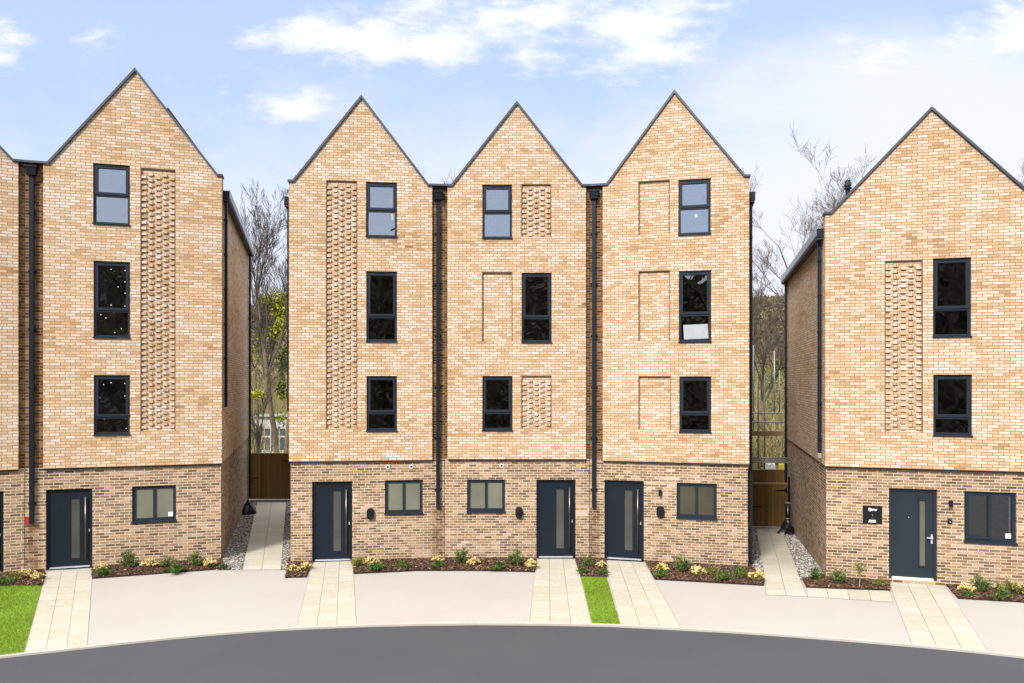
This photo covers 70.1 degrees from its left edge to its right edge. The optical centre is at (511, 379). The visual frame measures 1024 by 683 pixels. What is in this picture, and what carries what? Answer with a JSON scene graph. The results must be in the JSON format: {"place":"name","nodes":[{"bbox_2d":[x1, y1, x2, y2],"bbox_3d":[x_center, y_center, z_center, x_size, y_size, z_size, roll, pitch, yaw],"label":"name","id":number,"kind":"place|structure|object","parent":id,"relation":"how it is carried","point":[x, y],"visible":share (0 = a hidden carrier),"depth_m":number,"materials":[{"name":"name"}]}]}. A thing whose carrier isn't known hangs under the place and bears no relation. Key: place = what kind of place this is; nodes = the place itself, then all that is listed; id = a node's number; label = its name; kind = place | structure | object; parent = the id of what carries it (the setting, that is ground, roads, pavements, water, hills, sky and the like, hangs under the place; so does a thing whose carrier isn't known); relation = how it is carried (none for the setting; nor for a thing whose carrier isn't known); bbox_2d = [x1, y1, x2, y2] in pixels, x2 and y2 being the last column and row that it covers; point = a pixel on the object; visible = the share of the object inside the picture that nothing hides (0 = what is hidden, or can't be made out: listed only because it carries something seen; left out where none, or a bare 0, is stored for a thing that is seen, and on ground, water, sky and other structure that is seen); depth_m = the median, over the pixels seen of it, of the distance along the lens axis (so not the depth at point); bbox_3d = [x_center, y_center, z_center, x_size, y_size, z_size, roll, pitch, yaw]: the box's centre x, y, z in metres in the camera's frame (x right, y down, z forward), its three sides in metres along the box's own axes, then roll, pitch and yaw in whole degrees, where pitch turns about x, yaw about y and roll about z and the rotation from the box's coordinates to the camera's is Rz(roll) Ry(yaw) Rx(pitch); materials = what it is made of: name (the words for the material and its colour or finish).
{"place":"outdoors","nodes":[
{"label":"outdoors","id":0,"kind":"place"},
{"bbox_2d":[0,586,41,653],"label":"lawn","id":1,"kind":"structure","parent":0,"point":[33,604],"depth_m":15.42,"materials":[{"name":"plant"}]},
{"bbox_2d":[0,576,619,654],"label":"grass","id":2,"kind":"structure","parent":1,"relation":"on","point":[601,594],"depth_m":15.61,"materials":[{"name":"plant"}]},
{"bbox_2d":[0,570,43,585],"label":"planting bed","id":3,"kind":"object","parent":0,"point":[25,581],"visible":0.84,"depth_m":17.36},
{"bbox_2d":[2,570,25,580],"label":"olive shrub","id":4,"kind":"object","parent":3,"relation":"on","point":[13,576],"visible":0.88,"depth_m":17.73,"materials":[{"name":"green plant"}]},
{"bbox_2d":[25,571,91,651],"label":"garden path","id":5,"kind":"structure","parent":0,"point":[61,617],"depth_m":15.34,"materials":[{"name":"stone"}]},
{"bbox_2d":[92,559,222,578],"bbox_3d":[-9.203,4.895,18.944,3.194,0.050,1.475,0,0,-22],"label":"planting bed","id":6,"kind":"object","parent":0,"point":[121,575],"visible":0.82,"depth_m":18.40,"materials":[{"name":"soil"}]},
{"bbox_2d":[93,566,113,574],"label":"shrub","id":7,"kind":"object","parent":6,"relation":"on","point":[102,571],"visible":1,"depth_m":18.13,"materials":[{"name":"green plant"}]},
{"bbox_2d":[117,549,139,567],"bbox_3d":[-9.960,4.612,18.846,0.556,0.529,0.496,0,0,40],"label":"shrub","id":8,"kind":"object","parent":6,"relation":"on","point":[128,558],"visible":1,"depth_m":18.84,"materials":[{"name":"green plant"}]},
{"bbox_2d":[139,558,158,568],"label":"flowering shrub","id":9,"kind":"object","parent":6,"relation":"on","point":[148,563],"visible":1,"depth_m":18.78,"materials":[{"name":"yellow plant"}]},
{"bbox_2d":[156,555,177,566],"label":"olive shrub","id":10,"kind":"object","parent":6,"relation":"on","point":[164,562],"visible":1,"depth_m":19.00,"materials":[{"name":"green plant"}]},
{"bbox_2d":[167,563,184,574],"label":"shrub","id":11,"kind":"object","parent":6,"relation":"on","point":[175,568],"visible":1,"depth_m":18.39,"materials":[{"name":"green plant"}]},
{"bbox_2d":[186,549,205,566],"bbox_3d":[-8.210,4.641,18.955,0.480,0.469,0.429,0,0,-21],"label":"shrub","id":12,"kind":"object","parent":6,"relation":"on","point":[194,561],"visible":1,"depth_m":18.96,"materials":[{"name":"green plant"}]},
{"bbox_2d":[202,558,216,567],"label":"flowering shrub","id":13,"kind":"object","parent":6,"relation":"on","point":[211,561],"visible":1,"depth_m":18.91,"materials":[{"name":"yellow plant"}]},
{"bbox_2d":[222,501,290,569],"bbox_3d":[-8.185,4.897,24.172,1.994,0.001,11.715,0,0,-16],"label":"gravel bed","id":14,"kind":"object","parent":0,"point":[242,557],"visible":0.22,"depth_m":21.56,"materials":[{"name":"gravel"}]},
{"bbox_2d":[242,500,256,514],"bbox_3d":[-9.626,4.640,26.644,0.547,0.520,0.530,0,0,39],"label":"plastic sheet","id":15,"kind":"object","parent":14,"relation":"on","point":[248,508],"visible":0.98,"depth_m":26.50,"materials":[{"name":"plastic"}]},
{"bbox_2d":[243,502,285,569],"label":"alley path","id":16,"kind":"structure","parent":0,"point":[264,548],"depth_m":22.49,"materials":[{"name":"stone"}]},
{"bbox_2d":[249,453,290,500],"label":"timber gate","id":17,"kind":"structure","parent":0,"point":[270,476],"depth_m":29.61,"materials":[{"name":"wood"}]},
{"bbox_2d":[297,561,355,625],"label":"garden path","id":18,"kind":"structure","parent":0,"point":[329,597],"depth_m":16.48,"materials":[{"name":"stone"}]},
{"bbox_2d":[47,523,748,569],"bbox_3d":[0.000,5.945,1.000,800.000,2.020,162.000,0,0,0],"label":"ground","id":19,"kind":"structure","parent":0,"point":[334,558],"depth_m":19.39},
{"bbox_2d":[0,145,24,571],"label":"townhouse","id":20,"kind":"structure","parent":19,"relation":"on","point":[12,364],"depth_m":18.43,"materials":[{"name":"brick"}]},
{"bbox_2d":[0,491,2,571],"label":"door","id":21,"kind":"structure","parent":20,"relation":"in","point":[1,492],"depth_m":18.44,"materials":[{"name":"grey metal"}]},
{"bbox_2d":[23,68,253,570],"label":"townhouse","id":22,"kind":"structure","parent":19,"relation":"on","point":[139,251],"depth_m":19.29,"materials":[{"name":"brick"}]},
{"bbox_2d":[47,488,91,568],"bbox_3d":[-11.471,3.853,18.934,1.063,2.044,0.152,0,0,-16],"label":"door","id":23,"kind":"structure","parent":22,"relation":"in","point":[69,511],"depth_m":18.93,"materials":[{"name":"grey metal"}]},
{"bbox_2d":[92,164,129,225],"bbox_3d":[-10.472,-4.842,19.092,0.889,1.579,0.160,0,0,-16],"label":"window","id":24,"kind":"structure","parent":22,"relation":"in","point":[102,166],"depth_m":19.08,"materials":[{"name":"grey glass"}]},
{"bbox_2d":[92,261,130,337],"bbox_3d":[-10.466,-2.093,19.094,0.884,2.001,0.160,0,0,-16],"label":"window","id":25,"kind":"structure","parent":22,"relation":"in","point":[96,263],"depth_m":19.07,"materials":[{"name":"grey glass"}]},
{"bbox_2d":[93,375,129,435],"bbox_3d":[-10.466,0.663,19.094,0.874,1.568,0.160,0,0,-16],"label":"window","id":26,"kind":"structure","parent":22,"relation":"in","point":[96,377],"depth_m":19.07,"materials":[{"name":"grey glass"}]},
{"bbox_2d":[131,485,176,523],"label":"window","id":27,"kind":"structure","parent":22,"relation":"in","point":[151,504],"depth_m":19.46,"materials":[{"name":"grey glass"}]},
{"bbox_2d":[251,388,264,452],"bbox_3d":[-12.634,2.758,35.999,0.915,4.714,0.999,0,0,0],"label":"tree","id":28,"kind":"object","parent":19,"relation":"on","point":[257,393],"visible":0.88,"depth_m":35.92,"materials":[{"name":"brown plant"}]},
{"bbox_2d":[237,178,288,452],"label":"bare tree","id":29,"kind":"object","parent":19,"relation":"on","point":[277,305],"visible":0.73,"depth_m":40.67,"materials":[{"name":"brown plant"}]},
{"bbox_2d":[251,292,286,452],"bbox_3d":[-13.973,0.343,38.151,5.518,9.801,4.517,0,0,0],"label":"bare tree","id":30,"kind":"object","parent":19,"relation":"on","point":[264,403],"visible":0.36,"depth_m":38.17,"materials":[{"name":"brown plant"}]},
{"bbox_2d":[251,316,286,452],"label":"thicket","id":31,"kind":"object","parent":19,"relation":"on","point":[280,406],"visible":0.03,"depth_m":55.14,"materials":[{"name":"plant"}]},
{"bbox_2d":[251,329,288,452],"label":"thicket","id":32,"kind":"object","parent":19,"relation":"on","point":[261,443],"visible":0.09,"depth_m":41.30,"materials":[{"name":"plant"}]},
{"bbox_2d":[252,241,288,452],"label":"bare tree","id":33,"kind":"object","parent":19,"relation":"on","point":[286,443],"visible":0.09,"depth_m":43.05,"materials":[{"name":"brown plant"}]},
{"bbox_2d":[255,414,286,452],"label":"garden house","id":34,"kind":"structure","parent":19,"relation":"on","point":[281,430],"depth_m":50.03,"materials":[{"name":"white paint"}]},
{"bbox_2d":[284,95,444,561],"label":"townhouse","id":35,"kind":"structure","parent":19,"relation":"on","point":[365,328],"depth_m":19.68,"materials":[{"name":"brick"}]},
{"bbox_2d":[312,481,351,560],"bbox_3d":[-4.843,3.804,19.693,1.056,2.141,0.152,0,0,-6],"label":"door","id":36,"kind":"structure","parent":35,"relation":"in","point":[331,500],"depth_m":19.69,"materials":[{"name":"grey metal"}]},
{"bbox_2d":[365,182,396,237],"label":"window","id":37,"kind":"structure","parent":35,"relation":"in","point":[368,184],"depth_m":19.71,"materials":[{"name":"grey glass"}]},
{"bbox_2d":[366,272,396,341],"bbox_3d":[-3.522,-1.973,19.719,0.842,1.901,0.160,0,0,-6],"label":"window","id":38,"kind":"structure","parent":35,"relation":"in","point":[375,316],"depth_m":19.73,"materials":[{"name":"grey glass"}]},
{"bbox_2d":[366,376,396,431],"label":"window","id":39,"kind":"structure","parent":35,"relation":"in","point":[369,412],"depth_m":19.72,"materials":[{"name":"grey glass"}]},
{"bbox_2d":[384,480,422,514],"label":"window","id":40,"kind":"structure","parent":35,"relation":"in","point":[402,497],"depth_m":19.89,"materials":[{"name":"grey glass"}]},
{"bbox_2d":[445,101,589,558],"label":"townhouse","id":41,"kind":"structure","parent":19,"relation":"on","point":[517,315],"depth_m":19.87,"materials":[{"name":"brick"}]},
{"bbox_2d":[467,480,504,512],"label":"window","id":42,"kind":"structure","parent":41,"relation":"in","point":[483,496],"depth_m":20.03,"materials":[{"name":"beige glass"}]},
{"bbox_2d":[482,185,511,238],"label":"window","id":43,"kind":"structure","parent":41,"relation":"in","point":[485,187],"depth_m":19.91,"materials":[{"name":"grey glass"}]},
{"bbox_2d":[482,376,512,430],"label":"window","id":44,"kind":"structure","parent":41,"relation":"in","point":[485,378],"depth_m":19.91,"materials":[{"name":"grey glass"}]},
{"bbox_2d":[521,273,551,342],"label":"window","id":45,"kind":"structure","parent":41,"relation":"in","point":[524,317],"depth_m":19.91,"materials":[{"name":"grey metal"}]},
{"bbox_2d":[536,480,574,557],"bbox_3d":[1.204,3.804,20.024,1.067,2.143,0.152,0,0,0],"label":"door","id":46,"kind":"structure","parent":41,"relation":"in","point":[555,499],"depth_m":20.03,"materials":[{"name":"grey metal"}]},
{"bbox_2d":[588,90,755,565],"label":"townhouse","id":47,"kind":"structure","parent":19,"relation":"on","point":[672,200],"depth_m":19.46,"materials":[{"name":"brick"}]},
{"bbox_2d":[605,480,643,559],"bbox_3d":[3.047,3.801,19.812,1.052,2.148,0.152,0,0,13],"label":"door","id":48,"kind":"structure","parent":47,"relation":"in","point":[624,500],"depth_m":19.82,"materials":[{"name":"grey metal"}]},
{"bbox_2d":[678,179,710,234],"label":"window","id":49,"kind":"structure","parent":47,"relation":"in","point":[698,181],"depth_m":19.28,"materials":[{"name":"grey metal"}]},
{"bbox_2d":[678,270,711,342],"bbox_3d":[4.835,-1.935,19.277,0.849,1.893,0.160,0,0,13],"label":"window","id":50,"kind":"structure","parent":47,"relation":"in","point":[696,331],"depth_m":19.29,"materials":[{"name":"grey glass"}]},
{"bbox_2d":[679,377,711,432],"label":"window","id":51,"kind":"structure","parent":47,"relation":"in","point":[687,413],"depth_m":19.27,"materials":[{"name":"grey metal"}]},
{"bbox_2d":[676,483,716,519],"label":"window","id":52,"kind":"structure","parent":47,"relation":"in","point":[698,501],"depth_m":19.37,"materials":[{"name":"grey glass"}]},
{"bbox_2d":[748,372,783,468],"bbox_3d":[14.513,2.797,39.679,11.859,7.296,16.345,0,0,0],"label":"thicket","id":53,"kind":"object","parent":19,"relation":"on","point":[770,449],"visible":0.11,"depth_m":36.27,"materials":[{"name":"plant"}]},
{"bbox_2d":[748,469,783,522],"bbox_3d":[9.460,4.385,27.463,2.367,2.040,0.070,0,0,0],"label":"timber fence","id":54,"kind":"object","parent":19,"relation":"on","point":[767,475],"visible":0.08,"depth_m":27.45,"materials":[{"name":"wood"}]},
{"bbox_2d":[752,268,783,448],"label":"bare tree","id":55,"kind":"object","parent":19,"relation":"on","point":[766,351],"visible":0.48,"depth_m":42.74,"materials":[{"name":"brown plant"}]},
{"bbox_2d":[748,483,787,527],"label":"timber gate","id":56,"kind":"structure","parent":19,"relation":"on","point":[769,500],"depth_m":26.25,"materials":[{"name":"wood"}]},
{"bbox_2d":[752,345,783,468],"bbox_3d":[10.098,1.439,29.101,1.826,5.630,3.404,0,0,19],"label":"scaffold","id":57,"kind":"object","parent":19,"relation":"on","point":[758,433],"visible":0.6,"depth_m":28.58,"materials":[{"name":"metal"}]},
{"bbox_2d":[752,377,783,455],"bbox_3d":[13.914,2.862,39.551,3.983,6.244,2.990,0,0,0],"label":"tree","id":58,"kind":"object","parent":19,"relation":"on","point":[766,418],"visible":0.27,"depth_m":39.81,"materials":[{"name":"plant"}]},
{"bbox_2d":[752,339,783,453],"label":"thicket","id":59,"kind":"object","parent":19,"relation":"on","point":[781,390],"visible":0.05,"depth_m":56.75,"materials":[{"name":"plant"}]},
{"bbox_2d":[743,123,875,345],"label":"bare tree","id":60,"kind":"object","parent":19,"relation":"on","point":[808,228],"visible":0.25,"depth_m":41.45,"materials":[{"name":"grey plant"}]},
{"bbox_2d":[781,106,1023,587],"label":"detached house","id":61,"kind":"structure","parent":19,"relation":"on","point":[902,279],"depth_m":17.57,"materials":[{"name":"brick"}]},
{"bbox_2d":[752,456,790,462],"bbox_3d":[8.539,2.645,24.235,1.393,0.209,0.583,0,0,0],"label":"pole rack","id":62,"kind":"object","parent":61,"relation":"attached to","point":[757,459],"visible":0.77,"depth_m":24.23,"materials":[{"name":"metal"}]},
{"bbox_2d":[863,505,881,523],"bbox_3d":[8.773,3.282,17.759,0.431,0.435,0.024,0,0,15],"label":"wall sign","id":63,"kind":"object","parent":61,"relation":"attached to","point":[872,514],"visible":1,"depth_m":17.75,"materials":[{"name":"black plastic"}]},
{"bbox_2d":[889,488,935,580],"bbox_3d":[9.661,3.721,17.610,1.043,2.197,0.152,0,0,15],"label":"door","id":64,"kind":"structure","parent":61,"relation":"in","point":[912,512],"depth_m":17.61,"materials":[{"name":"grey metal"}]},
{"bbox_2d":[932,258,972,336],"bbox_3d":[10.416,-1.945,17.285,0.832,1.873,0.160,0,0,15],"label":"window","id":65,"kind":"structure","parent":61,"relation":"in","point":[966,307],"depth_m":17.26,"materials":[{"name":"grey metal"}]},
{"bbox_2d":[933,375,972,436],"bbox_3d":[10.429,0.606,17.281,0.841,1.450,0.160,0,0,15],"label":"window","id":66,"kind":"structure","parent":61,"relation":"in","point":[967,416],"depth_m":17.27,"materials":[{"name":"grey metal"}]},
{"bbox_2d":[964,491,1017,544],"bbox_3d":[11.228,3.237,17.149,1.104,1.212,0.170,0,0,15],"label":"window","id":67,"kind":"structure","parent":61,"relation":"in","point":[987,539],"depth_m":17.15,"materials":[{"name":"grey metal"}]},
{"bbox_2d":[353,558,534,573],"bbox_3d":[-1.814,4.895,19.336,5.107,0.050,1.789,0,0,-3],"label":"planting bed","id":68,"kind":"object","parent":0,"point":[474,569],"visible":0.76,"depth_m":18.68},
{"bbox_2d":[350,555,367,565],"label":"olive shrub","id":69,"kind":"object","parent":68,"relation":"on","point":[357,562],"visible":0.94,"depth_m":19.02,"materials":[{"name":"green plant"}]},
{"bbox_2d":[368,561,385,570],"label":"shrub","id":70,"kind":"object","parent":68,"relation":"on","point":[374,566],"visible":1,"depth_m":18.55,"materials":[{"name":"green plant"}]},
{"bbox_2d":[454,548,471,562],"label":"shrub","id":71,"kind":"object","parent":68,"relation":"on","point":[461,557],"visible":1,"depth_m":19.30,"materials":[{"name":"green plant"}]},
{"bbox_2d":[491,559,506,570],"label":"shrub","id":72,"kind":"object","parent":68,"relation":"on","point":[499,565],"visible":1,"depth_m":18.69,"materials":[{"name":"green plant"}]},
{"bbox_2d":[0,556,1023,601],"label":"bark chips","id":73,"kind":"object","parent":68,"relation":"on","point":[678,575],"visible":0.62,"depth_m":18.57,"materials":[{"name":"wood"}]},
{"bbox_2d":[507,547,524,565],"bbox_3d":[0.101,4.604,19.143,0.514,0.543,0.481,0,0,-24],"label":"shrub","id":74,"kind":"object","parent":68,"relation":"on","point":[514,559],"visible":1,"depth_m":19.06,"materials":[{"name":"green plant"}]},
{"bbox_2d":[0,625,1023,682],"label":"road","id":75,"kind":"structure","parent":0,"point":[489,654],"depth_m":12.85,"materials":[{"name":"asphalt"}]},
{"bbox_2d":[0,622,1023,658],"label":"kerb","id":76,"kind":"structure","parent":75,"relation":"on","point":[516,624],"depth_m":14.12,"materials":[{"name":"concrete"}]},
{"bbox_2d":[0,0,1023,303],"label":"sky","id":77,"kind":"structure","parent":0,"point":[257,86],"materials":[{"name":"blue"}]},
{"bbox_2d":[251,306,783,429],"bbox_3d":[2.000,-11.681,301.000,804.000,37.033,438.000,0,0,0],"label":"hill","id":78,"kind":"structure","parent":0,"point":[286,332],"depth_m":152.42,"materials":[{"name":"plant"}]},
{"bbox_2d":[251,295,783,420],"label":"hill scrub","id":79,"kind":"object","parent":78,"relation":"on","point":[762,312],"visible":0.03,"depth_m":158.49,"materials":[{"name":"plant"}]},
{"bbox_2d":[24,557,1023,654],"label":"driveway","id":80,"kind":"structure","parent":0,"point":[126,608],"depth_m":15.77,"materials":[{"name":"concrete"}]},
{"bbox_2d":[530,559,590,622],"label":"garden path","id":81,"kind":"structure","parent":0,"point":[558,594],"depth_m":16.63,"materials":[{"name":"stone"}]},
{"bbox_2d":[581,577,618,622],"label":"lawn","id":82,"kind":"structure","parent":0,"point":[599,602],"depth_m":15.90,"materials":[{"name":"plant"}]},
{"bbox_2d":[606,561,679,626],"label":"garden path","id":83,"kind":"structure","parent":0,"point":[639,598],"depth_m":16.40,"materials":[{"name":"stone"}]},
{"bbox_2d":[645,561,763,585],"bbox_3d":[4.827,4.895,18.619,2.929,0.050,2.015,0,0,12],"label":"planting bed","id":84,"kind":"object","parent":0,"point":[702,581],"visible":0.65,"depth_m":17.70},
{"bbox_2d":[653,567,668,576],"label":"shrub","id":85,"kind":"object","parent":84,"relation":"on","point":[662,573],"visible":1,"depth_m":17.99,"materials":[{"name":"green plant"}]},
{"bbox_2d":[670,553,692,571],"bbox_3d":[4.276,4.622,18.474,0.599,0.505,0.440,0,0,-30],"label":"shrub","id":86,"kind":"object","parent":84,"relation":"on","point":[681,566],"visible":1,"depth_m":18.42,"materials":[{"name":"green plant"}]},
{"bbox_2d":[690,564,707,574],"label":"flowering shrub","id":87,"kind":"object","parent":84,"relation":"on","point":[695,570],"visible":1,"depth_m":18.15,"materials":[{"name":"yellow plant"}]},
{"bbox_2d":[704,565,720,574],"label":"olive shrub","id":88,"kind":"object","parent":84,"relation":"on","point":[712,570],"visible":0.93,"depth_m":18.21,"materials":[{"name":"green plant"}]},
{"bbox_2d":[712,570,732,579],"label":"shrub","id":89,"kind":"object","parent":84,"relation":"on","point":[724,576],"visible":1,"depth_m":17.68,"materials":[{"name":"green plant"}]},
{"bbox_2d":[731,564,746,577],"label":"shrub","id":90,"kind":"object","parent":84,"relation":"on","point":[739,572],"visible":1,"depth_m":17.88,"materials":[{"name":"green plant"}]},
{"bbox_2d":[747,569,764,579],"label":"flowering shrub","id":91,"kind":"object","parent":84,"relation":"on","point":[758,574],"visible":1,"depth_m":17.70,"materials":[{"name":"yellow plant"}]},
{"bbox_2d":[756,528,799,578],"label":"alley path","id":92,"kind":"structure","parent":0,"point":[777,561],"depth_m":20.54,"materials":[{"name":"stone"}]},
{"bbox_2d":[748,530,820,579],"bbox_3d":[8.032,5.113,22.247,2.088,0.431,9.089,0,0,18],"label":"gravel bed","id":93,"kind":"object","parent":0,"point":[790,552],"visible":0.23,"depth_m":20.41,"materials":[{"name":"gravel"}]},
{"bbox_2d":[216,501,823,577],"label":"gravel","id":94,"kind":"structure","parent":93,"relation":"on","point":[807,558],"depth_m":21.34,"materials":[{"name":"gravel"}]},
{"bbox_2d":[777,519,794,534],"bbox_3d":[9.327,4.992,24.801,0.587,0.500,0.569,0,0,39],"label":"plastic sheet","id":95,"kind":"object","parent":93,"relation":"on","point":[787,527],"visible":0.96,"depth_m":24.65,"materials":[{"name":"plastic"}]},
{"bbox_2d":[785,477,790,520],"bbox_3d":[9.602,4.329,25.393,0.199,1.900,0.199,0,0,0],"label":"soil pipe","id":96,"kind":"object","parent":93,"relation":"on","point":[787,509],"visible":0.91,"depth_m":25.34,"materials":[{"name":"black plastic"}]},
{"bbox_2d":[765,579,806,595],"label":"alley path","id":97,"kind":"structure","parent":0,"point":[789,587],"depth_m":17.19,"materials":[{"name":"stone"}]},
{"bbox_2d":[803,576,889,590],"bbox_3d":[8.097,4.895,17.553,2.051,0.050,1.364,0,0,15],"label":"planting bed","id":98,"kind":"object","parent":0,"point":[847,588],"visible":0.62,"depth_m":17.08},
{"bbox_2d":[809,567,824,579],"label":"shrub","id":99,"kind":"object","parent":98,"relation":"on","point":[815,575],"visible":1,"depth_m":17.73,"materials":[{"name":"green plant"}]},
{"bbox_2d":[828,567,848,582],"bbox_3d":[7.843,4.665,17.448,0.480,0.419,0.429,0,0,-5],"label":"shrub","id":100,"kind":"object","parent":98,"relation":"on","point":[837,578],"visible":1,"depth_m":17.45,"materials":[{"name":"green plant"}]},
{"bbox_2d":[854,561,865,586],"bbox_3d":[8.145,4.559,17.081,0.291,0.623,0.272,0,0,0],"label":"sapling","id":101,"kind":"object","parent":98,"relation":"on","point":[858,568],"visible":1,"depth_m":17.07,"materials":[{"name":"green plant"}]},
{"bbox_2d":[806,588,892,601],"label":"garden path","id":102,"kind":"structure","parent":0,"point":[876,595],"depth_m":16.63,"materials":[{"name":"stone"}]},
{"bbox_2d":[890,582,987,650],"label":"garden path","id":103,"kind":"structure","parent":0,"point":[932,615],"depth_m":15.02,"materials":[{"name":"stone"}]},
{"bbox_2d":[947,586,1023,602],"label":"planting bed","id":104,"kind":"object","parent":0,"point":[986,599],"visible":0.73,"depth_m":16.23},
{"bbox_2d":[957,582,975,591],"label":"flowering shrub","id":105,"kind":"object","parent":104,"relation":"on","point":[962,586],"visible":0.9,"depth_m":16.65,"materials":[{"name":"yellow plant"}]},
{"bbox_2d":[970,572,990,591],"bbox_3d":[10.700,4.617,16.699,0.465,0.517,0.435,0,0,37],"label":"shrub","id":106,"kind":"object","parent":104,"relation":"on","point":[979,586],"visible":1,"depth_m":16.67,"materials":[{"name":"green plant"}]},
{"bbox_2d":[989,586,1012,598],"bbox_3d":[10.890,4.736,16.208,0.588,0.306,0.410,0,0,-42],"label":"shrub","id":107,"kind":"object","parent":104,"relation":"on","point":[1000,593],"visible":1,"depth_m":16.18,"materials":[{"name":"green plant"}]},
{"bbox_2d":[993,575,1023,592],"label":"olive shrub","id":108,"kind":"object","parent":104,"relation":"on","point":[1011,587],"visible":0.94,"depth_m":16.59,"materials":[{"name":"green plant"}]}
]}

